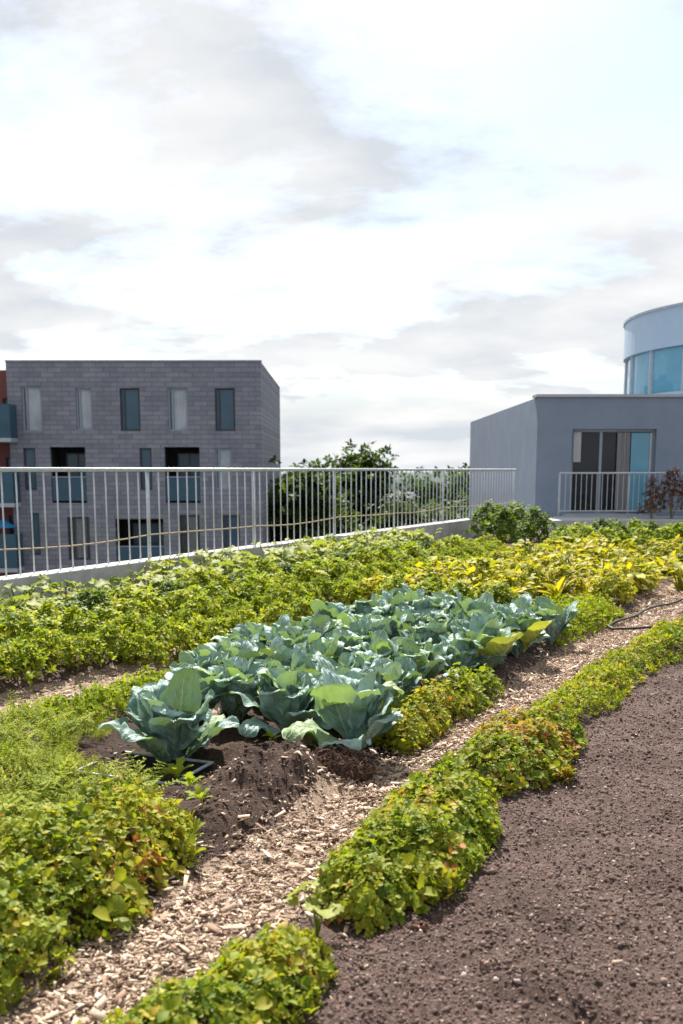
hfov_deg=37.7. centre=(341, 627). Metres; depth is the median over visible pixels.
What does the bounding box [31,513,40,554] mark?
window
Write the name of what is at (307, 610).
bush
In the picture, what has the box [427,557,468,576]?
yellowing plant
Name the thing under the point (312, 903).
young plant
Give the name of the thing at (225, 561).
broad leaved plant
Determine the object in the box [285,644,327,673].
cabbage
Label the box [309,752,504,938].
border clump
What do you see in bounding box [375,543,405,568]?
leafy bush
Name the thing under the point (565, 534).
green bush
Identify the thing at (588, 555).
yellowing plant
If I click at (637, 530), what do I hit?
green bush
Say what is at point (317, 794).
chip path
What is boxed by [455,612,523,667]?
cabbage
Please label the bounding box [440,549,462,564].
bush
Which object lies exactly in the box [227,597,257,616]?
bush
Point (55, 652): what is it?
bush
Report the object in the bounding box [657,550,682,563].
yellowing plant
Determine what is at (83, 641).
bush
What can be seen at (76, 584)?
broad leaved plant
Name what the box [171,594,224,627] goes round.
bush
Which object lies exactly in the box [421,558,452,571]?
yellowing plant
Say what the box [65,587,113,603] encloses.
broad leaved plant
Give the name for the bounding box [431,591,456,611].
cabbage
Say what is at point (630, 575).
yellowing plant
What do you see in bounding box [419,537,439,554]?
leafy bush
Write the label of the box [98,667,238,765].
cabbage
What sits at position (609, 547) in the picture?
yellowing plant
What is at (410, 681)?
cabbage
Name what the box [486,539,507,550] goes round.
bush
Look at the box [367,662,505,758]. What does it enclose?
bedside clump
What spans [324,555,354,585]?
leafy bush
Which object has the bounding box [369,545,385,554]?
leafy bush
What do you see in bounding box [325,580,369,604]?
bush
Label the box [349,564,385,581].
bush
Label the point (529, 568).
yellowing plant
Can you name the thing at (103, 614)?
leafy bush
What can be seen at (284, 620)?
cabbage
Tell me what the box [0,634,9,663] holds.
leafy bush
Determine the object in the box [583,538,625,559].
yellowing plant
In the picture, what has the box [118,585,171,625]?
leafy bush
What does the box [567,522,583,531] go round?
green bush
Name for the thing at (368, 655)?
cabbage
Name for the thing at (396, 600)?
cabbage
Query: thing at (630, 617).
irrigation hose
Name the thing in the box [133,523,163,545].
window
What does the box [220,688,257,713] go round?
cabbage
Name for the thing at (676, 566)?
yellowing plant
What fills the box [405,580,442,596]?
dark leafy plant
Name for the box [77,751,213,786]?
seed tray
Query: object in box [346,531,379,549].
broad leaved plant
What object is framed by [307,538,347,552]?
broad leaved plant
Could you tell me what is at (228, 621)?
bush
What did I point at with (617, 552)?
yellowing plant
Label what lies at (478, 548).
bush
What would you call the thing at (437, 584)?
dark leafy plant
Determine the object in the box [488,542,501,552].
bush
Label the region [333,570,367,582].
bush
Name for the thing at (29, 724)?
carrot plant
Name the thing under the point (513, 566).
yellowing plant
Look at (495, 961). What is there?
fallen leaf
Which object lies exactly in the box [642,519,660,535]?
green bush
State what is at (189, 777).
seedling
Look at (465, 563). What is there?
yellowing plant
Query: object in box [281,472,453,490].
hills
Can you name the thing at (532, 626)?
cabbage
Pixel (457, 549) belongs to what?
bush
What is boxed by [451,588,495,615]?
cabbage
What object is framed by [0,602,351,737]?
side path
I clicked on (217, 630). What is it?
bush
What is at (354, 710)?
cabbage
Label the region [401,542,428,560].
leafy bush
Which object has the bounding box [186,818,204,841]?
seedling
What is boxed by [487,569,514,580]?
yellowing plant
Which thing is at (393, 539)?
broad leaved plant
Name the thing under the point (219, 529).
guide rope
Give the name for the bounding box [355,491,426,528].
city ground
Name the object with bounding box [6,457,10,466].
window
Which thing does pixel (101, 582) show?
broad leaved plant
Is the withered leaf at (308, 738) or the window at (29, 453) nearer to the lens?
the withered leaf at (308, 738)
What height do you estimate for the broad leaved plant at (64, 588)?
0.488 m
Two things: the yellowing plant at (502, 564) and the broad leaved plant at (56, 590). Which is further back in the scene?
the yellowing plant at (502, 564)
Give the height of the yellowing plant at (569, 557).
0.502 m
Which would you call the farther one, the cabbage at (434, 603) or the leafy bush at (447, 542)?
the leafy bush at (447, 542)
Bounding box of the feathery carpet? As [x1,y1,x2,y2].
[0,689,164,836]
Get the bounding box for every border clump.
[74,921,338,1023]
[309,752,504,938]
[428,700,588,797]
[526,657,646,722]
[601,615,682,673]
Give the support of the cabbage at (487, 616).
on the garden soil at (528, 992)
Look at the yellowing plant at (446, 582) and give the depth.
10.93 m
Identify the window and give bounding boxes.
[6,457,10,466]
[9,516,13,533]
[22,386,42,431]
[24,448,36,489]
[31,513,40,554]
[66,453,86,501]
[68,517,90,559]
[76,388,92,429]
[120,388,140,430]
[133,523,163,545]
[140,448,152,489]
[168,388,188,430]
[177,453,200,501]
[180,515,199,553]
[215,388,234,430]
[215,448,231,489]
[223,515,239,548]
[569,429,654,513]
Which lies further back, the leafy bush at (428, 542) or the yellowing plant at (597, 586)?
the leafy bush at (428, 542)
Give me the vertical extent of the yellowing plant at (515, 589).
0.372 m
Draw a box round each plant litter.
[125,728,396,863]
[303,655,682,1023]
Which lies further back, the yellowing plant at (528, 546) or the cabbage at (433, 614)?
the yellowing plant at (528, 546)
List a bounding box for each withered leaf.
[210,701,222,715]
[302,718,315,744]
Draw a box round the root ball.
[312,741,384,780]
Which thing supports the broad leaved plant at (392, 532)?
on the garden soil at (528, 992)
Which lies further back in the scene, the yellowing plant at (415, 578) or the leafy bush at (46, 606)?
the yellowing plant at (415, 578)
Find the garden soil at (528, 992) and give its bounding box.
[0,530,682,1023]
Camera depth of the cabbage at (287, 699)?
5.84 m
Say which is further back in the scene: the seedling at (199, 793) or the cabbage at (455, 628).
the cabbage at (455, 628)
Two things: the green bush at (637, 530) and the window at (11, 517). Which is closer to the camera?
the green bush at (637, 530)
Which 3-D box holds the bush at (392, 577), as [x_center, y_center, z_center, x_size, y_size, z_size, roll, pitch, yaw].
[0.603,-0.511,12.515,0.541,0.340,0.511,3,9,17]
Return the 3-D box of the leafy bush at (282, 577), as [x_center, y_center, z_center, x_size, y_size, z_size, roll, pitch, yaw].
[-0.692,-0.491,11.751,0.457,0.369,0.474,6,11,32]
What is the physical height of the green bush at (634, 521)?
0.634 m
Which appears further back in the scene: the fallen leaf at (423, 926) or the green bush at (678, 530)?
the green bush at (678, 530)
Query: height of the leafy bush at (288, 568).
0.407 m
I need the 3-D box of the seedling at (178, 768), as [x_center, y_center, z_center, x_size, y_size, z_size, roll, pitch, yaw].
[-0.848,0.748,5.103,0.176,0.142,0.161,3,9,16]
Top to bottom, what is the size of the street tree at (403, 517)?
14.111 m
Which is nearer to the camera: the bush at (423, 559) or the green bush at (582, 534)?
the bush at (423, 559)
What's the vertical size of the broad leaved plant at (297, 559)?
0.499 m
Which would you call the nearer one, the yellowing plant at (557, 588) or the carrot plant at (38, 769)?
the carrot plant at (38, 769)
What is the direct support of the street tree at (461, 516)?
on the city ground
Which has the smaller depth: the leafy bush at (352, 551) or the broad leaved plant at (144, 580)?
the broad leaved plant at (144, 580)
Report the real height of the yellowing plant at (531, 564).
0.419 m
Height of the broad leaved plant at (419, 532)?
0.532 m
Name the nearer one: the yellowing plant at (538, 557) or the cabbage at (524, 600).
the cabbage at (524, 600)
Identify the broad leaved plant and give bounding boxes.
[0,578,55,608]
[0,593,40,615]
[1,588,63,612]
[14,597,63,618]
[29,574,93,604]
[52,593,94,609]
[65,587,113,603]
[70,577,108,601]
[88,574,157,598]
[101,570,151,591]
[120,572,180,608]
[127,567,168,596]
[134,568,186,589]
[143,557,203,581]
[172,564,222,582]
[173,545,241,570]
[177,551,234,584]
[197,557,240,577]
[204,548,250,572]
[211,558,262,582]
[219,550,279,576]
[243,552,295,569]
[246,541,296,565]
[249,545,317,566]
[269,550,310,563]
[270,542,321,562]
[285,536,330,558]
[293,551,330,563]
[294,536,345,557]
[297,539,350,557]
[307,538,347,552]
[307,540,349,555]
[323,529,367,551]
[334,544,362,552]
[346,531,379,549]
[351,540,389,548]
[361,528,398,545]
[362,535,392,546]
[367,527,412,545]
[369,539,396,547]
[382,532,412,544]
[398,532,433,544]
[409,528,442,546]
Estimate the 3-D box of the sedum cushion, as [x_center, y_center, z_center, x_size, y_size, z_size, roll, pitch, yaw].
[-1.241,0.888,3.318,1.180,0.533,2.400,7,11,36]
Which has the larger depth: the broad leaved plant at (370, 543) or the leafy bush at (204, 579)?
the broad leaved plant at (370, 543)
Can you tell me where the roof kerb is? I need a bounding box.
[0,517,494,607]
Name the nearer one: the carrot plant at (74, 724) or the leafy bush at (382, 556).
the carrot plant at (74, 724)
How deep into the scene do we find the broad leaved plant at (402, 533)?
17.63 m
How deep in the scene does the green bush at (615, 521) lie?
19.95 m
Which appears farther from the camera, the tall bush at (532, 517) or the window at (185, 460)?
the window at (185, 460)
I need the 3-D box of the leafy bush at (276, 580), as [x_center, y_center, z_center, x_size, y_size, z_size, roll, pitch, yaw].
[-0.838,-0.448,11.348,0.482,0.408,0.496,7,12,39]
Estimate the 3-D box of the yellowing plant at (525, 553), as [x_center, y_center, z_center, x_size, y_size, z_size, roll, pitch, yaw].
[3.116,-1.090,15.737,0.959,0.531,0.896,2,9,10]
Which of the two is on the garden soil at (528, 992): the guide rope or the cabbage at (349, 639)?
the cabbage at (349, 639)
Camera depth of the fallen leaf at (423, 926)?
3.49 m
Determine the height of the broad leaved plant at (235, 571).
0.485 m
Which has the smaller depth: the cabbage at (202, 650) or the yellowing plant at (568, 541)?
the cabbage at (202, 650)
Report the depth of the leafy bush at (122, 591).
9.76 m
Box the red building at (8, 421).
[0,370,52,575]
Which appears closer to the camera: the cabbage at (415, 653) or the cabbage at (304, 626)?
the cabbage at (415, 653)
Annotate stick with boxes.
[232,862,287,874]
[351,795,385,799]
[408,755,422,764]
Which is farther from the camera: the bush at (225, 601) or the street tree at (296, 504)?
the street tree at (296, 504)
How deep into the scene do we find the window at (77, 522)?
46.04 m
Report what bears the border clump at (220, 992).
on the garden soil at (528, 992)
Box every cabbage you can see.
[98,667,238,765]
[142,651,229,712]
[157,663,224,720]
[187,644,232,664]
[197,657,265,719]
[204,637,260,666]
[210,628,259,642]
[221,656,252,674]
[229,668,331,736]
[231,621,273,644]
[254,658,290,670]
[255,637,282,659]
[260,639,322,667]
[261,626,320,649]
[264,614,290,631]
[279,620,330,637]
[282,666,403,756]
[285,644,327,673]
[301,614,335,621]
[311,599,355,619]
[311,615,348,633]
[311,632,344,663]
[316,651,360,669]
[316,655,382,716]
[318,628,363,653]
[337,612,358,626]
[347,608,383,621]
[347,615,391,635]
[349,617,371,643]
[351,629,398,661]
[351,650,390,660]
[353,592,374,604]
[353,598,390,617]
[355,656,425,714]
[370,613,411,639]
[375,587,404,595]
[375,590,415,616]
[382,656,421,696]
[388,639,444,692]
[390,605,426,633]
[391,636,417,651]
[397,629,431,647]
[399,588,424,605]
[402,583,430,594]
[403,618,450,644]
[410,595,450,620]
[414,608,446,623]
[420,641,458,684]
[427,614,458,633]
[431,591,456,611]
[434,608,466,622]
[439,634,481,675]
[447,609,520,634]
[447,624,504,670]
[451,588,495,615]
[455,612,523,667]
[492,603,545,633]
[496,604,551,656]
[506,593,537,616]
[532,596,581,644]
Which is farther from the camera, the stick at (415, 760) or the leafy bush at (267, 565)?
the leafy bush at (267, 565)
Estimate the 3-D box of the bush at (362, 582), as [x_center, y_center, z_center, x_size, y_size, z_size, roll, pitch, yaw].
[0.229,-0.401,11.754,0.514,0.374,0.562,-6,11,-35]
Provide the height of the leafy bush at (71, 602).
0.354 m
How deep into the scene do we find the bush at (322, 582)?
11.49 m
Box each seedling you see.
[152,769,171,781]
[155,757,192,784]
[175,772,204,794]
[184,784,212,807]
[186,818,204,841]
[262,730,281,740]
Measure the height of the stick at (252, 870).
0.014 m
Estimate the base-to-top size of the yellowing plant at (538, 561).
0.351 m
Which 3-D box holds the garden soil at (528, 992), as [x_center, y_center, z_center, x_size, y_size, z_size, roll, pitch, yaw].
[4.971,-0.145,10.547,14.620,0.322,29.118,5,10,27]
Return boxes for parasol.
[0,519,15,527]
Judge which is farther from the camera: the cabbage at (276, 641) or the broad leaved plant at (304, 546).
the broad leaved plant at (304, 546)
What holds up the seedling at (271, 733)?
on the dug soil at (233, 752)
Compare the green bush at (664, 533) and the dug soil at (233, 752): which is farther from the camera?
the green bush at (664, 533)
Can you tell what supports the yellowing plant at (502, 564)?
on the garden soil at (528, 992)
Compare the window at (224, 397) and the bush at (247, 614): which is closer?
the bush at (247, 614)
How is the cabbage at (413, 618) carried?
on the garden soil at (528, 992)
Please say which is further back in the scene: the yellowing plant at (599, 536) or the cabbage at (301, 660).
the yellowing plant at (599, 536)
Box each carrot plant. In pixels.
[0,717,39,751]
[0,719,17,747]
[0,784,86,821]
[0,789,28,820]
[0,791,23,830]
[2,732,48,769]
[5,745,64,785]
[6,705,33,735]
[6,758,86,805]
[18,696,63,724]
[21,709,75,746]
[35,709,92,738]
[94,757,153,791]
[107,749,177,793]
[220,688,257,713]
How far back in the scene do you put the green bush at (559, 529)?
18.94 m
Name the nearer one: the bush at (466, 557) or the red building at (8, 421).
the bush at (466, 557)
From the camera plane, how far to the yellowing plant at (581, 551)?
16.28 m
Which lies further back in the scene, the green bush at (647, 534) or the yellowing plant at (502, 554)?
the green bush at (647, 534)
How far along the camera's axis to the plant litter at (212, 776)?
4.74 m
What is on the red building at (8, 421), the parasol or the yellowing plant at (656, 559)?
the parasol
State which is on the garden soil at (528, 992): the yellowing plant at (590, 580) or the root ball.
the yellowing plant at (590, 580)
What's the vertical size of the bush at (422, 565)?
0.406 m
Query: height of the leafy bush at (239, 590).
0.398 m
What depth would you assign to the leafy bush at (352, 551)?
14.10 m
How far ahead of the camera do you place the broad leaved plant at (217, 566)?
12.01 m
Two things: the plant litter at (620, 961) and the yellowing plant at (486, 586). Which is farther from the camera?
the yellowing plant at (486, 586)
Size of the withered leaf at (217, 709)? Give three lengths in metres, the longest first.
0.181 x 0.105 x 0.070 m
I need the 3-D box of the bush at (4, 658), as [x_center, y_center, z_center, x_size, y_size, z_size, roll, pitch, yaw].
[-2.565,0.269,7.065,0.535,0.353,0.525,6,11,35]
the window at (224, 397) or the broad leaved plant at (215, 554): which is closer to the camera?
the broad leaved plant at (215, 554)
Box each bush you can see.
[0,603,24,635]
[0,607,57,666]
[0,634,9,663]
[0,635,57,685]
[0,646,20,679]
[13,625,84,668]
[23,614,67,643]
[30,599,79,639]
[50,603,99,646]
[53,600,95,631]
[56,632,116,667]
[67,586,116,618]
[80,603,124,638]
[87,622,141,658]
[93,609,155,648]
[100,597,153,634]
[104,582,151,614]
[116,632,172,666]
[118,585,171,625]
[131,612,171,639]
[148,620,211,663]
[149,580,184,608]
[158,587,201,620]
[161,607,209,634]
[169,615,228,651]
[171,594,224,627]
[173,584,215,611]
[175,566,214,594]
[197,567,230,595]
[200,594,254,628]
[202,582,228,601]
[206,611,251,642]
[215,605,266,631]
[217,572,246,596]
[224,578,259,602]
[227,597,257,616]
[235,570,274,604]
[242,566,263,592]
[248,592,284,619]
[250,556,285,581]
[252,570,280,595]
[256,601,301,625]
[257,584,297,606]
[268,562,298,577]
[271,571,295,585]
[278,580,314,603]
[285,596,314,619]
[286,559,330,594]
[286,581,326,602]
[286,594,316,618]
[300,555,339,581]
[309,575,341,601]
[319,553,343,571]
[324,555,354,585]
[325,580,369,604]
[329,551,350,577]
[331,577,354,596]
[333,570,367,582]
[339,549,357,556]
[339,578,375,603]
[347,546,381,570]
[347,560,363,574]
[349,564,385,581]
[356,549,389,570]
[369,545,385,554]
[372,559,398,574]
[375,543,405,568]
[379,574,407,584]
[381,559,409,575]
[384,539,403,548]
[388,549,409,563]
[392,568,416,584]
[400,540,428,560]
[400,561,416,570]
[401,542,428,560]
[405,556,429,568]
[415,563,427,573]
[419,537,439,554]
[427,541,451,558]
[429,553,447,561]
[440,533,465,547]
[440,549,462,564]
[442,544,468,559]
[458,545,479,556]
[458,555,485,569]
[462,541,486,556]
[463,499,506,538]
[468,538,479,544]
[473,533,496,545]
[474,552,500,567]
[480,543,497,554]
[482,505,525,545]
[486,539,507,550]
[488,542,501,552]
[501,502,527,529]
[501,503,540,540]
[515,505,555,545]
[549,524,574,542]
[555,531,575,543]
[561,527,580,536]
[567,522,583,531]
[571,525,601,543]
[584,521,604,533]
[591,527,621,546]
[592,518,613,533]
[607,517,624,527]
[607,526,628,542]
[612,522,631,542]
[625,527,660,546]
[626,517,643,528]
[627,523,652,543]
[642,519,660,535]
[645,526,680,545]
[659,522,682,542]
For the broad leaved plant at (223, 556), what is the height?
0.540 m
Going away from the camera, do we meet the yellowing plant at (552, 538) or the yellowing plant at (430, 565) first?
the yellowing plant at (430, 565)
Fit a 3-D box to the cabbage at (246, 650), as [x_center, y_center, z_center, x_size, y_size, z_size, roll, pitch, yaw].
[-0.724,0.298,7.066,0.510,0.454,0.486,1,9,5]
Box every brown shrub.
[637,477,665,518]
[659,466,682,518]
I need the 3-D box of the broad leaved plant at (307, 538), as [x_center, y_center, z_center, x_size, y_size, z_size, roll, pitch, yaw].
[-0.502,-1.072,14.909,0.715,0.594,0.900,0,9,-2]
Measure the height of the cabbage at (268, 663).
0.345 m
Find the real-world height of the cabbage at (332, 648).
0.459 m
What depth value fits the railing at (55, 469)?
14.35 m
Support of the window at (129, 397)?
in the brick building at (151, 413)
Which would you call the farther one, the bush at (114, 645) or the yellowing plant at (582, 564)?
the yellowing plant at (582, 564)
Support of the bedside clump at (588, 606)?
on the garden soil at (528, 992)
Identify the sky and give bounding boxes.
[0,0,682,473]
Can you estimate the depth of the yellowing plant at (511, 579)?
11.66 m
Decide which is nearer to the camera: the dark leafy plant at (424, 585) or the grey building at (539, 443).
the dark leafy plant at (424, 585)
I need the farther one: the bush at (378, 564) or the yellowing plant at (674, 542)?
the yellowing plant at (674, 542)
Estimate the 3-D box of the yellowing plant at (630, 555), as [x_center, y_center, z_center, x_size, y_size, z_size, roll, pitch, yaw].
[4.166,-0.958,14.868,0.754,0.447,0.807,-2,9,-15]
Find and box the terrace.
[535,516,682,530]
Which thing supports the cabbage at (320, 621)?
on the garden soil at (528, 992)
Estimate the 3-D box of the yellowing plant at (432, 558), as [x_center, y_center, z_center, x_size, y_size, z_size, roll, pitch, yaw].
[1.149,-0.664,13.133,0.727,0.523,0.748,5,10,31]
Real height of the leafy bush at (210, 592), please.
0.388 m
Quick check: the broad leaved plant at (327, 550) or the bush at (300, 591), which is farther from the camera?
the broad leaved plant at (327, 550)
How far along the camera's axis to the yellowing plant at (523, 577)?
11.78 m
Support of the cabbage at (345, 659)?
on the garden soil at (528, 992)
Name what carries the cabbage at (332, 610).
on the garden soil at (528, 992)
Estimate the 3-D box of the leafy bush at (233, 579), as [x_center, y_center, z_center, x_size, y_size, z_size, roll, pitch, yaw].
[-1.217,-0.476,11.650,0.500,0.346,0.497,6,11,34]
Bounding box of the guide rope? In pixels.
[0,500,515,549]
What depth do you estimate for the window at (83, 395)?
45.13 m
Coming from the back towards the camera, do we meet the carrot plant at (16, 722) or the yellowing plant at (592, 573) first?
the yellowing plant at (592, 573)
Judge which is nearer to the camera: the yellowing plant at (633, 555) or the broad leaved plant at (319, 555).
the broad leaved plant at (319, 555)
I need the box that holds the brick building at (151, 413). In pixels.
[5,360,280,573]
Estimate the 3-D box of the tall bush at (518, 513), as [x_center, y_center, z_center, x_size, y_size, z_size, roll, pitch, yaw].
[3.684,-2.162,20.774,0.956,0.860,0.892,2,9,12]
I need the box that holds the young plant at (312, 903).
[285,878,343,935]
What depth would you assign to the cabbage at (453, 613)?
8.66 m
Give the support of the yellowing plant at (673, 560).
on the garden soil at (528, 992)
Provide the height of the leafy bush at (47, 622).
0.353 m
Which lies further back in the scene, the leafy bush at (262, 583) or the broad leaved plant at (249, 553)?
the broad leaved plant at (249, 553)
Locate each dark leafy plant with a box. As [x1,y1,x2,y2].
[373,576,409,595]
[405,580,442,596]
[414,575,444,592]
[438,580,476,598]
[480,582,518,603]
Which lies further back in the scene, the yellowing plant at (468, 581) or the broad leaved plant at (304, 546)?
the broad leaved plant at (304, 546)
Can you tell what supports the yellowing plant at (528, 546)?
on the garden soil at (528, 992)
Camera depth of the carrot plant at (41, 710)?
6.04 m
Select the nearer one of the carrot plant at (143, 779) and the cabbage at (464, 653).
the carrot plant at (143, 779)
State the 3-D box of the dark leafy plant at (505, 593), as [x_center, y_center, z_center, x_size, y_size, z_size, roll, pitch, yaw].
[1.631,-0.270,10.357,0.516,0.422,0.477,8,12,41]
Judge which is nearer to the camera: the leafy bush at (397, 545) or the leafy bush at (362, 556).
the leafy bush at (362, 556)
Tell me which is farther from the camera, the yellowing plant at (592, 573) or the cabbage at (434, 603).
the yellowing plant at (592, 573)
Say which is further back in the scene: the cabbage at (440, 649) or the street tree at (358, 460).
the street tree at (358, 460)
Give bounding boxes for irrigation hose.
[607,598,682,629]
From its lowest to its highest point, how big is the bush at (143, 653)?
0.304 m
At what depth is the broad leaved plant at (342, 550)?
14.78 m
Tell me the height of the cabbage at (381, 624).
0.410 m
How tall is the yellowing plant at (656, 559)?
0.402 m
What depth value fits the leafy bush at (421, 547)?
14.98 m
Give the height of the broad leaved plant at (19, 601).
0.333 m
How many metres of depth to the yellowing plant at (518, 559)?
14.41 m
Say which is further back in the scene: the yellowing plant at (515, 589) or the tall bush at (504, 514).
the tall bush at (504, 514)
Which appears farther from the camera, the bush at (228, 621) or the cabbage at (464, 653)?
the bush at (228, 621)
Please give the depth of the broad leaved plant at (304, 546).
14.16 m
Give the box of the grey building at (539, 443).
[469,302,682,524]
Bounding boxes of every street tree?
[267,455,359,541]
[282,438,405,540]
[337,487,454,533]
[395,462,469,515]
[434,488,468,520]
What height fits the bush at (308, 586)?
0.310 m
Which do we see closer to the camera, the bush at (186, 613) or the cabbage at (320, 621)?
the cabbage at (320, 621)
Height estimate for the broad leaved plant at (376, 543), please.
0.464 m
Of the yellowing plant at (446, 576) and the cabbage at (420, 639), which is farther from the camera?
the yellowing plant at (446, 576)
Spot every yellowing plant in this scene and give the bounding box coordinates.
[351,573,390,601]
[371,572,425,585]
[401,556,461,576]
[408,569,431,583]
[414,562,458,586]
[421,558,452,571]
[423,572,467,586]
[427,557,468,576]
[438,575,470,597]
[442,575,499,596]
[444,555,514,589]
[451,559,480,570]
[454,578,478,589]
[464,553,499,580]
[467,576,513,603]
[482,573,541,594]
[483,558,510,582]
[487,548,509,564]
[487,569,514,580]
[490,558,540,575]
[499,557,528,574]
[500,581,530,597]
[501,568,539,598]
[504,539,551,554]
[504,559,553,595]
[506,552,528,562]
[507,547,523,558]
[509,543,566,562]
[520,556,544,571]
[522,552,548,568]
[525,554,566,569]
[527,557,556,570]
[527,576,576,600]
[534,544,586,566]
[536,549,594,578]
[542,560,586,597]
[545,534,564,548]
[545,542,560,554]
[551,536,586,548]
[555,538,604,563]
[564,540,595,562]
[576,558,623,573]
[577,571,593,583]
[578,547,644,570]
[580,559,616,578]
[581,553,601,571]
[582,531,609,546]
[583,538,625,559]
[583,563,637,600]
[589,571,637,604]
[591,536,636,556]
[591,557,657,597]
[598,549,649,564]
[615,556,662,592]
[617,534,668,555]
[622,543,651,562]
[622,552,649,561]
[642,536,665,560]
[646,554,679,575]
[647,553,673,565]
[653,556,681,578]
[654,542,682,560]
[656,557,682,590]
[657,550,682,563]
[664,534,682,554]
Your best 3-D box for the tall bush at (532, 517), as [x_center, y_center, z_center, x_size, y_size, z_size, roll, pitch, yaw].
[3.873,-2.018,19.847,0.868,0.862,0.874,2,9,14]
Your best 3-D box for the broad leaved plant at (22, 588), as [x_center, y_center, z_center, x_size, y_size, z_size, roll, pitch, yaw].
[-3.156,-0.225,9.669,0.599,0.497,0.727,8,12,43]
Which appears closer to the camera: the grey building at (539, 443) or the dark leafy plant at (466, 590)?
the dark leafy plant at (466, 590)
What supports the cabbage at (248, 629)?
on the garden soil at (528, 992)
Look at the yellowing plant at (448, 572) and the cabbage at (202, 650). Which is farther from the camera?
the yellowing plant at (448, 572)
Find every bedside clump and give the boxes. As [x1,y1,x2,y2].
[7,663,180,732]
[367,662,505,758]
[532,592,626,646]
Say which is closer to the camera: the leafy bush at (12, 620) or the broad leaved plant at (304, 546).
the leafy bush at (12, 620)
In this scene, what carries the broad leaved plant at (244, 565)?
on the garden soil at (528, 992)
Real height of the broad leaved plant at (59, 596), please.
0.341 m
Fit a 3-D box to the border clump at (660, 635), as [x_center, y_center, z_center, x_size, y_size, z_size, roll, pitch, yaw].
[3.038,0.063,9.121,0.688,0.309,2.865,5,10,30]
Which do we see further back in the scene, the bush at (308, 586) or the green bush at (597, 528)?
the green bush at (597, 528)
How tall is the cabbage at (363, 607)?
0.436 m
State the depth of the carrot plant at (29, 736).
5.35 m
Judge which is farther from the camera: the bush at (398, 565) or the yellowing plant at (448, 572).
the bush at (398, 565)
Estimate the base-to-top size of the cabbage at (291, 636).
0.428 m
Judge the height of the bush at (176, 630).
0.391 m
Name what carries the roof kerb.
on the roof slab
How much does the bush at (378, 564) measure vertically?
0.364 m
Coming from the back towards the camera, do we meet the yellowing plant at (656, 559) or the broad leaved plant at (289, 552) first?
the yellowing plant at (656, 559)
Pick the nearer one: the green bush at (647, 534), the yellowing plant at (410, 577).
the yellowing plant at (410, 577)
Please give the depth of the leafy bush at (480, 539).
17.66 m
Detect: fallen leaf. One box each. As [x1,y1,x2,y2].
[409,921,429,931]
[479,957,500,969]
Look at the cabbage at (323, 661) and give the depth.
6.12 m
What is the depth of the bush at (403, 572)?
12.87 m
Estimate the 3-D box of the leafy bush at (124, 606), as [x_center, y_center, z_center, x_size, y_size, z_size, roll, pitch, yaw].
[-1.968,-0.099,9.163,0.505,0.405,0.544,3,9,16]
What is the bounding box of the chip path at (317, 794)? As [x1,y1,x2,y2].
[1,580,681,1023]
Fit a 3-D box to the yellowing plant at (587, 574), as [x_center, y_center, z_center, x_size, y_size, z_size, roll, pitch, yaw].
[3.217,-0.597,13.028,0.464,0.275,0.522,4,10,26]
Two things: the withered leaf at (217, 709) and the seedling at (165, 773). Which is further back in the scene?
the withered leaf at (217, 709)
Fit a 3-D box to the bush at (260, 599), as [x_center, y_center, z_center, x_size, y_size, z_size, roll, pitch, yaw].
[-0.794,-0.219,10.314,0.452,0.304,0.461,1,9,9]
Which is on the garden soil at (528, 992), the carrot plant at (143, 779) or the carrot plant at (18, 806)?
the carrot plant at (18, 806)
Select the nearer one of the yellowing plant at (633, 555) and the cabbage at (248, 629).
the cabbage at (248, 629)
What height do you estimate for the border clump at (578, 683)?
0.270 m
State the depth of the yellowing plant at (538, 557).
15.20 m
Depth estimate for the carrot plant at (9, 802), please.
4.06 m
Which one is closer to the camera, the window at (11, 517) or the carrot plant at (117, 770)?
the carrot plant at (117, 770)
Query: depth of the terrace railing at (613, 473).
25.76 m
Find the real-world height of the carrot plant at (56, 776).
0.227 m
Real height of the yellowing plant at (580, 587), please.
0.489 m
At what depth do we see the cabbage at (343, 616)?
8.40 m
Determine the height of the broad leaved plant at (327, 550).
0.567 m
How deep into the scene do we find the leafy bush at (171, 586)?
10.50 m
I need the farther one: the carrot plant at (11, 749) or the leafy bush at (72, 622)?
the leafy bush at (72, 622)
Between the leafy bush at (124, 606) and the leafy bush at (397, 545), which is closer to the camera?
the leafy bush at (124, 606)
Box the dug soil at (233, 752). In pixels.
[0,682,466,864]
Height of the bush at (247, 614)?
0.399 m
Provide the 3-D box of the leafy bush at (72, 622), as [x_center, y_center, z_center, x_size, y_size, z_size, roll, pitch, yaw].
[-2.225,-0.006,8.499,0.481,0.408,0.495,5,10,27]
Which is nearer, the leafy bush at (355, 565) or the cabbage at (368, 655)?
the cabbage at (368, 655)
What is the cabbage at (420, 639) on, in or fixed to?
on the garden soil at (528, 992)
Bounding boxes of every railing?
[0,467,515,576]
[558,472,682,517]
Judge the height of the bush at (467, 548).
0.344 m

